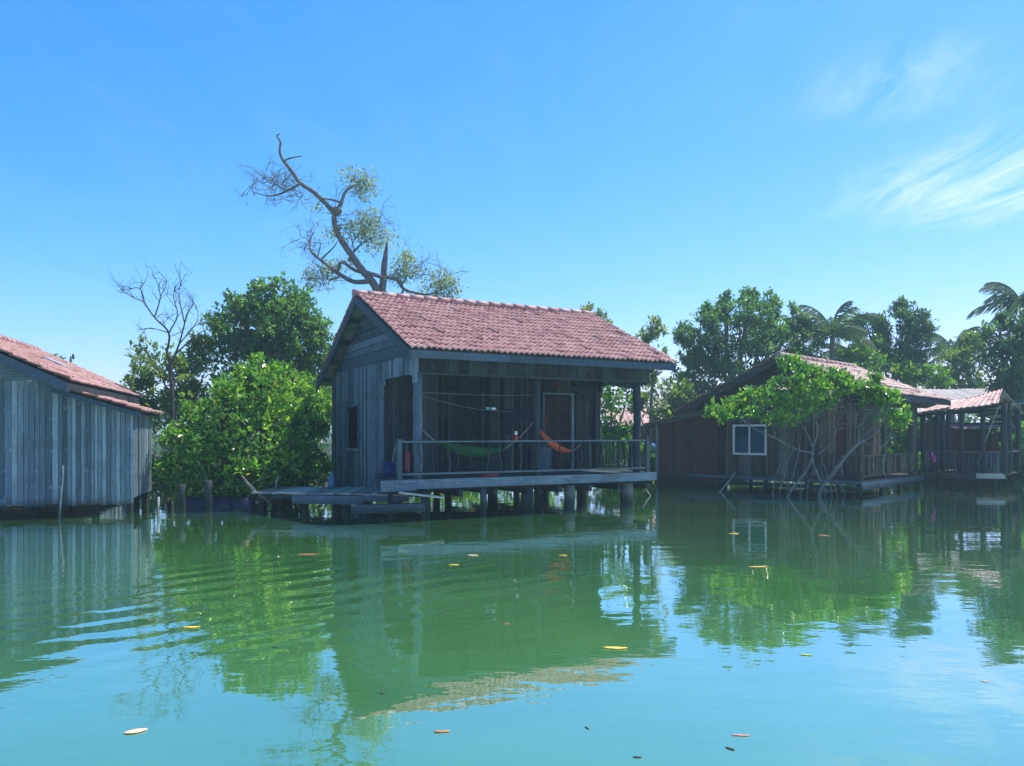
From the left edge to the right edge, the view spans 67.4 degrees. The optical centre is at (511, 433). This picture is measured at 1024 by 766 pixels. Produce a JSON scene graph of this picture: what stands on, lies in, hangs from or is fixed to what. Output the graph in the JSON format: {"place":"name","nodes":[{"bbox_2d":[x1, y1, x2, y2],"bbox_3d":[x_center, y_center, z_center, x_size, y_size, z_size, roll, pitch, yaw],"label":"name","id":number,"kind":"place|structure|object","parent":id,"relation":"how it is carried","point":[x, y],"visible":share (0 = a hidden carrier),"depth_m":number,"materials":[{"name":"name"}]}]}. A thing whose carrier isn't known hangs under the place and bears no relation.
{"place":"outdoors","nodes":[
{"label":"outdoors","id":0,"kind":"place"},
{"bbox_2d":[0,477,1023,765],"bbox_3d":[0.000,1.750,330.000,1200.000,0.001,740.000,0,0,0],"label":"water","id":1,"kind":"structure","parent":0,"point":[876,627],"depth_m":6.78,"materials":[{"name":"green liquid"}]},
{"bbox_2d":[58,465,63,519],"bbox_3d":[-9.219,1.245,15.698,0.051,1.170,0.356,0,0,-15],"label":"leaning pole","id":2,"kind":"object","parent":1,"relation":"in","point":[60,499],"visible":0.9,"depth_m":15.68,"materials":[{"name":"grey wood"}]},
{"bbox_2d":[0,334,163,515],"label":"plank house","id":3,"kind":"structure","parent":1,"relation":"on","point":[90,431],"depth_m":16.46,"materials":[{"name":"grey wood"}]},
{"bbox_2d":[124,728,146,733],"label":"fallen leaf","id":4,"kind":"object","parent":1,"relation":"on","point":[138,730],"visible":1,"depth_m":4.50,"materials":[{"name":"white plant"}]},
{"bbox_2d":[157,497,159,514],"bbox_3d":[-7.609,1.810,16.511,0.074,0.882,0.049,0,0,-42],"label":"mooring pole","id":5,"kind":"object","parent":1,"relation":"in","point":[158,501],"visible":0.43,"depth_m":16.50,"materials":[{"name":"wood"}]},
{"bbox_2d":[178,484,185,511],"bbox_3d":[-7.327,1.688,17.026,0.162,1.143,0.209,0,0,20],"label":"mooring post","id":6,"kind":"object","parent":1,"relation":"in","point":[181,498],"visible":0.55,"depth_m":16.98,"materials":[{"name":"grey wood"}]},
{"bbox_2d":[185,496,205,509],"bbox_3d":[-7.266,1.720,17.701,0.601,0.528,0.524,0,0,-8],"label":"plastic drum","id":7,"kind":"object","parent":1,"relation":"on","point":[195,503],"visible":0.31,"depth_m":17.49,"materials":[{"name":"white paint"}]},
{"bbox_2d":[204,480,212,512],"bbox_3d":[-6.750,1.651,17.005,0.212,1.228,0.242,0,0,0],"label":"mooring post","id":8,"kind":"object","parent":1,"relation":"in","point":[207,495],"visible":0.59,"depth_m":16.97,"materials":[{"name":"grey wood"}]},
{"bbox_2d":[212,496,232,509],"bbox_3d":[-6.698,1.720,17.700,0.601,0.533,0.520,0,0,0],"label":"plastic drum","id":9,"kind":"object","parent":1,"relation":"in","point":[220,503],"visible":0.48,"depth_m":17.49,"materials":[{"name":"white paint"}]},
{"bbox_2d":[229,496,257,509],"bbox_3d":[-6.152,1.720,17.699,0.601,0.529,0.524,0,0,7],"label":"plastic drum","id":10,"kind":"object","parent":1,"relation":"in","point":[244,503],"visible":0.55,"depth_m":17.50,"materials":[{"name":"white paint"}]},
{"bbox_2d":[252,486,408,515],"bbox_3d":[-3.973,1.869,17.350,3.554,1.173,2.429,0,0,0],"label":"landing stage","id":11,"kind":"object","parent":1,"relation":"in","point":[347,497],"visible":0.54,"depth_m":16.68,"materials":[{"name":"grey wood"}]},
{"bbox_2d":[241,475,267,501],"bbox_3d":[-5.732,1.237,17.149,0.671,0.600,0.135,0,0,12],"label":"driftwood branch","id":12,"kind":"object","parent":11,"relation":"on","point":[248,484],"visible":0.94,"depth_m":17.13,"materials":[{"name":"grey plant"}]},
{"bbox_2d":[328,470,334,486],"bbox_3d":[-4.280,1.078,18.200,0.170,0.400,0.167,0,0,0],"label":"plastic jug","id":13,"kind":"object","parent":11,"relation":"on","point":[331,480],"visible":1,"depth_m":18.14,"materials":[{"name":"blue plastic"}]},
{"bbox_2d":[351,492,425,518],"bbox_3d":[-2.507,1.825,15.773,1.532,1.253,0.337,0,0,5],"label":"boarding step","id":14,"kind":"object","parent":1,"relation":"in","point":[389,508],"visible":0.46,"depth_m":15.63,"materials":[{"name":"grey wood"}]},
{"bbox_2d":[316,289,676,516],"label":"stilt house","id":15,"kind":"structure","parent":1,"relation":"in","point":[391,359],"depth_m":18.55,"materials":[{"name":"grey wood"}]},
{"bbox_2d":[345,405,358,450],"bbox_3d":[-4.132,-0.135,19.917,0.090,1.170,1.060,0,0,-28],"label":"window frame","id":16,"kind":"structure","parent":15,"relation":"in","point":[347,407],"depth_m":20.16,"materials":[{"name":"grey wood"}]},
{"bbox_2d":[382,447,396,476],"bbox_3d":[-2.653,0.622,16.783,0.370,0.651,0.366,0,0,0],"label":"bucket","id":17,"kind":"object","parent":15,"relation":"on","point":[389,468],"visible":0.83,"depth_m":16.65,"materials":[{"name":"blue plastic"}]},
{"bbox_2d":[405,447,409,471],"bbox_3d":[-2.226,0.558,16.352,0.108,0.524,0.177,0,0,-11],"label":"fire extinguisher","id":18,"kind":"object","parent":15,"relation":"hanging from","point":[408,456],"visible":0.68,"depth_m":16.34,"materials":[{"name":"red metal"}]},
{"bbox_2d":[398,491,444,498],"bbox_3d":[-1.837,1.250,15.574,0.920,0.155,0.280,0,0,-11],"label":"loose plank","id":19,"kind":"object","parent":15,"relation":"attached to","point":[418,494],"visible":1,"depth_m":15.46,"materials":[{"name":"grey wood"}]},
{"bbox_2d":[448,390,483,471],"bbox_3d":[-1.153,-0.050,18.989,0.960,2.000,0.125,0,0,-28],"label":"door","id":20,"kind":"structure","parent":15,"relation":"in","point":[464,424],"depth_m":19.01,"materials":[{"name":"wood"}]},
{"bbox_2d":[425,392,510,411],"bbox_3d":[-0.907,-0.690,17.140,2.846,0.368,0.889,0,0,-32],"label":"clothes line","id":21,"kind":"object","parent":15,"relation":"attached to","point":[462,406],"visible":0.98,"depth_m":16.72,"materials":[{"name":"fabric"}]},
{"bbox_2d":[504,404,541,433],"bbox_3d":[0.275,-0.336,18.390,1.038,0.728,0.030,0,0,-29],"label":"hanging jacket","id":22,"kind":"object","parent":21,"relation":"hanging from","point":[525,412],"visible":0.95,"depth_m":18.30,"materials":[{"name":"grey fabric"}]},
{"bbox_2d":[423,423,532,456],"bbox_3d":[-0.740,0.110,16.948,2.895,0.834,0.530,0,0,-27],"label":"hammock","id":23,"kind":"object","parent":15,"relation":"hanging from","point":[475,451],"visible":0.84,"depth_m":16.68,"materials":[{"name":"green fabric"}]},
{"bbox_2d":[479,474,498,476],"bbox_3d":[-0.510,0.918,16.923,0.400,0.060,0.200,0,0,-28],"label":"folded cloth","id":24,"kind":"object","parent":15,"relation":"on","point":[485,475],"visible":1,"depth_m":16.82,"materials":[{"name":"red fabric"}]},
{"bbox_2d":[542,392,573,468],"bbox_3d":[1.205,-0.060,20.244,0.960,2.020,0.090,0,0,-28],"label":"door","id":25,"kind":"structure","parent":15,"relation":"in","point":[559,410],"depth_m":20.28,"materials":[{"name":"wood"}]},
{"bbox_2d":[541,431,581,452],"bbox_3d":[1.135,0.178,18.187,0.270,0.591,1.778,0,0,39],"label":"hammock","id":26,"kind":"object","parent":15,"relation":"hanging from","point":[553,445],"visible":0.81,"depth_m":17.92,"materials":[{"name":"orange fabric"}]},
{"bbox_2d":[604,647,627,648],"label":"fallen leaf","id":27,"kind":"object","parent":1,"relation":"on","point":[616,647],"visible":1,"depth_m":6.24,"materials":[{"name":"yellow plant"}]},
{"bbox_2d":[719,471,735,491],"bbox_3d":[6.462,1.509,23.067,0.822,0.720,0.117,0,0,-30],"label":"slanting stick","id":28,"kind":"object","parent":1,"relation":"in","point":[724,486],"visible":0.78,"depth_m":23.02,"materials":[{"name":"wood"}]},
{"bbox_2d":[703,351,916,496],"bbox_3d":[8.350,-0.167,21.338,6.067,4.238,2.236,0,0,0],"label":"mangrove","id":29,"kind":"object","parent":1,"relation":"on","point":[844,381],"visible":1,"depth_m":21.27,"materials":[{"name":"green plant"}]},
{"bbox_2d":[841,407,929,476],"bbox_3d":[13.467,0.336,28.848,4.403,3.549,2.887,0,0,0],"label":"shore bush","id":30,"kind":"object","parent":1,"relation":"on","point":[891,449],"visible":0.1,"depth_m":28.35,"materials":[{"name":"green plant"}]},
{"bbox_2d":[917,389,1023,488],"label":"open pavilion","id":31,"kind":"structure","parent":1,"relation":"on","point":[986,405],"depth_m":25.05,"materials":[{"name":"grey wood"}]},
{"bbox_2d":[931,452,935,461],"bbox_3d":[13.971,0.790,25.456,0.170,0.340,0.035,0,0,0],"label":"hanging cloth","id":32,"kind":"object","parent":31,"relation":"hanging from","point":[932,455],"visible":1,"depth_m":25.44,"materials":[{"name":"purple fabric"}]},
{"bbox_2d":[977,408,998,464],"bbox_3d":[15.160,0.238,24.667,0.214,2.094,1.123,0,0,-3],"label":"propped pole","id":33,"kind":"object","parent":31,"relation":"on","point":[989,429],"visible":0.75,"depth_m":24.32,"materials":[{"name":"wood"}]},
{"bbox_2d":[0,0,1023,434],"label":"sky","id":34,"kind":"structure","parent":0,"point":[636,160],"materials":[{"name":"blue"}]},
{"bbox_2d":[531,448,551,469],"bbox_3d":[0.749,0.660,19.655,0.440,0.575,0.320,0,0,-28],"label":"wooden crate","id":35,"kind":"object","parent":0,"point":[544,452],"visible":0.57,"depth_m":19.54,"materials":[{"name":"grey wood"}]},
{"bbox_2d":[151,435,1022,486],"bbox_3d":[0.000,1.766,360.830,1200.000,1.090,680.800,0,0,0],"label":"mud bank ground","id":36,"kind":"structure","parent":0,"point":[330,453],"depth_m":32.37,"materials":[{"name":"brown soil"}]},
{"bbox_2d":[4,353,140,396],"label":"roundish tree","id":37,"kind":"object","parent":36,"relation":"on","point":[73,357],"visible":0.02,"depth_m":31.24,"materials":[{"name":"plant"}]},
{"bbox_2d":[108,262,215,493],"bbox_3d":[-9.981,-1.616,22.022,2.983,7.334,2.254,0,0,-23],"label":"dead tree","id":38,"kind":"object","parent":36,"relation":"on","point":[171,382],"visible":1,"depth_m":22.24,"materials":[{"name":"grey plant"}]},
{"bbox_2d":[120,330,217,446],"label":"yellowish tree","id":39,"kind":"object","parent":36,"relation":"on","point":[182,365],"visible":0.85,"depth_m":23.82,"materials":[{"name":"green plant"}]},
{"bbox_2d":[151,444,205,488],"bbox_3d":[-10.800,1.294,24.514,3.918,2.072,2.577,0,0,0],"label":"undergrowth bush","id":40,"kind":"object","parent":36,"relation":"on","point":[157,484],"visible":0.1,"depth_m":24.33,"materials":[{"name":"green plant"}]},
{"bbox_2d":[137,364,331,438],"bbox_3d":[-9.913,-0.385,28.935,11.647,4.615,4.364,0,0,0],"label":"shore tree","id":41,"kind":"object","parent":36,"relation":"on","point":[157,423],"visible":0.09,"depth_m":28.53,"materials":[{"name":"green plant"}]},
{"bbox_2d":[150,352,335,506],"bbox_3d":[-6.637,0.068,20.977,3.820,4.224,7.850,0,0,0],"label":"mangrove bush","id":42,"kind":"object","parent":36,"relation":"on","point":[285,424],"visible":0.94,"depth_m":18.34,"materials":[{"name":"green plant"}]},
{"bbox_2d":[196,270,335,399],"bbox_3d":[-7.965,-1.621,25.307,4.866,7.292,3.238,0,0,19],"label":"broad leaved tree","id":43,"kind":"object","parent":36,"relation":"on","point":[271,316],"visible":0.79,"depth_m":24.74,"materials":[{"name":"green plant"}]},
{"bbox_2d":[309,443,331,481],"bbox_3d":[-6.330,1.350,25.482,3.846,2.198,2.418,0,0,-28],"label":"undergrowth bush","id":44,"kind":"object","parent":36,"relation":"on","point":[330,459],"visible":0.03,"depth_m":25.45,"materials":[{"name":"green plant"}]},
{"bbox_2d":[231,133,471,298],"bbox_3d":[-5.799,-4.223,28.323,8.603,12.568,3.989,0,0,0],"label":"tall leaning tree","id":45,"kind":"object","parent":36,"relation":"on","point":[369,276],"visible":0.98,"depth_m":28.39,"materials":[{"name":"green plant"}]},
{"bbox_2d":[151,409,989,452],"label":"treeline","id":46,"kind":"object","parent":36,"relation":"on","point":[966,416],"visible":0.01,"depth_m":56.48,"materials":[{"name":"green plant"}]},
{"bbox_2d":[579,301,612,323],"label":"distant tree","id":47,"kind":"object","parent":36,"relation":"on","point":[589,306],"visible":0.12,"depth_m":33.90,"materials":[{"name":"green plant"}]},
{"bbox_2d":[600,391,613,420],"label":"shore tree","id":48,"kind":"object","parent":36,"relation":"on","point":[602,411],"visible":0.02,"depth_m":31.51,"materials":[{"name":"green plant"}]},
{"bbox_2d":[600,457,632,470],"bbox_3d":[-0.495,1.198,25.874,10.060,2.342,3.211,0,0,0],"label":"undergrowth bush","id":49,"kind":"object","parent":36,"relation":"on","point":[613,467],"depth_m":26.01,"materials":[{"name":"green plant"}]},
{"bbox_2d":[600,375,655,466],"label":"leafy bush tree","id":50,"kind":"object","parent":36,"relation":"on","point":[620,432],"visible":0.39,"depth_m":26.23,"materials":[{"name":"green plant"}]},
{"bbox_2d":[604,404,663,460],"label":"red roofed house","id":51,"kind":"structure","parent":36,"relation":"on","point":[627,415],"depth_m":37.06,"materials":[{"name":"tile"}]},
{"bbox_2d":[627,455,655,482],"bbox_3d":[4.673,1.371,27.189,1.562,1.479,1.094,0,0,0],"label":"reed bush","id":52,"kind":"object","parent":36,"relation":"on","point":[652,464],"visible":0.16,"depth_m":27.01,"materials":[{"name":"green plant"}]},
{"bbox_2d":[634,314,670,455],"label":"slender sapling","id":53,"kind":"object","parent":36,"relation":"on","point":[652,333],"visible":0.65,"depth_m":27.92,"materials":[{"name":"green plant"}]},
{"bbox_2d":[621,375,699,437],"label":"back thicket tree","id":54,"kind":"object","parent":36,"relation":"on","point":[680,392],"visible":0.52,"depth_m":32.78,"materials":[{"name":"green plant"}]},
{"bbox_2d":[659,285,828,413],"bbox_3d":[10.922,-2.445,34.837,8.681,8.697,4.325,0,0,-15],"label":"spreading tree","id":55,"kind":"object","parent":36,"relation":"on","point":[765,341],"visible":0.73,"depth_m":34.44,"materials":[{"name":"green plant"}]},
{"bbox_2d":[643,351,952,494],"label":"waterside house","id":56,"kind":"structure","parent":36,"relation":"on","point":[694,447],"depth_m":24.54,"materials":[{"name":"brown wood"}]},
{"bbox_2d":[733,424,766,454],"bbox_3d":[7.602,0.205,24.560,0.079,0.970,1.150,0,0,-45],"label":"window","id":57,"kind":"structure","parent":56,"relation":"in","point":[747,441],"depth_m":24.55,"materials":[{"name":"white paint"}]},
{"bbox_2d":[835,414,843,474],"bbox_3d":[10.282,0.375,24.158,0.770,1.930,0.030,0,0,-45],"label":"door","id":58,"kind":"structure","parent":56,"relation":"in","point":[839,437],"depth_m":24.16,"materials":[{"name":"wood"}]},
{"bbox_2d":[795,301,882,360],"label":"coconut palm","id":59,"kind":"object","parent":36,"relation":"on","point":[834,328],"visible":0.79,"depth_m":35.17,"materials":[{"name":"green plant"}]},
{"bbox_2d":[822,339,888,375],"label":"coconut palm","id":60,"kind":"object","parent":36,"relation":"on","point":[827,347],"visible":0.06,"depth_m":37.86,"materials":[{"name":"green plant"}]},
{"bbox_2d":[822,333,956,436],"bbox_3d":[17.382,-1.670,35.961,6.744,6.949,2.569,0,0,0],"label":"shrubby tree","id":61,"kind":"object","parent":36,"relation":"on","point":[908,375],"visible":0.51,"depth_m":35.74,"materials":[{"name":"green plant"}]},
{"bbox_2d":[851,295,940,436],"bbox_3d":[18.449,-2.430,37.013,4.308,8.474,2.086,0,0,0],"label":"slim crowned tree","id":62,"kind":"object","parent":36,"relation":"on","point":[912,330],"visible":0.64,"depth_m":36.67,"materials":[{"name":"green plant"}]},
{"bbox_2d":[889,408,939,459],"bbox_3d":[17.022,0.518,31.979,2.358,3.188,3.603,0,0,-10],"label":"sunlit bush","id":63,"kind":"object","parent":36,"relation":"on","point":[929,418],"visible":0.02,"depth_m":31.59,"materials":[{"name":"green plant"}]},
{"bbox_2d":[887,388,1023,479],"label":"maroon cabin","id":64,"kind":"object","parent":36,"relation":"on","point":[972,434],"visible":0.38,"depth_m":29.40,"materials":[{"name":"wood"}]},
{"bbox_2d":[923,326,997,422],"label":"coconut palm","id":65,"kind":"object","parent":36,"relation":"on","point":[941,343],"visible":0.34,"depth_m":42.91,"materials":[{"name":"green plant"}]},
{"bbox_2d":[934,330,987,422],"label":"tree","id":66,"kind":"object","parent":36,"relation":"on","point":[965,345],"visible":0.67,"depth_m":37.83,"materials":[{"name":"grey plant"}]},
{"bbox_2d":[967,282,1023,362],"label":"coconut palm","id":67,"kind":"object","parent":36,"relation":"on","point":[1013,299],"visible":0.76,"depth_m":34.27,"materials":[{"name":"green plant"}]},
{"bbox_2d":[970,303,1023,422],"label":"dark tree","id":68,"kind":"object","parent":36,"relation":"on","point":[1010,346],"visible":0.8,"depth_m":29.45,"materials":[{"name":"green plant"}]},
{"bbox_2d":[991,407,1023,482],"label":"waterside bush","id":69,"kind":"object","parent":36,"relation":"on","point":[1015,478],"visible":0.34,"depth_m":27.38,"materials":[{"name":"green plant"}]},
{"bbox_2d":[642,439,655,458],"bbox_3d":[5.050,0.818,29.300,0.920,1.160,0.913,0,0,0],"label":"water tank","id":70,"kind":"object","parent":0,"point":[654,445],"visible":0.08,"depth_m":29.04,"materials":[{"name":"blue plastic"}]}
]}

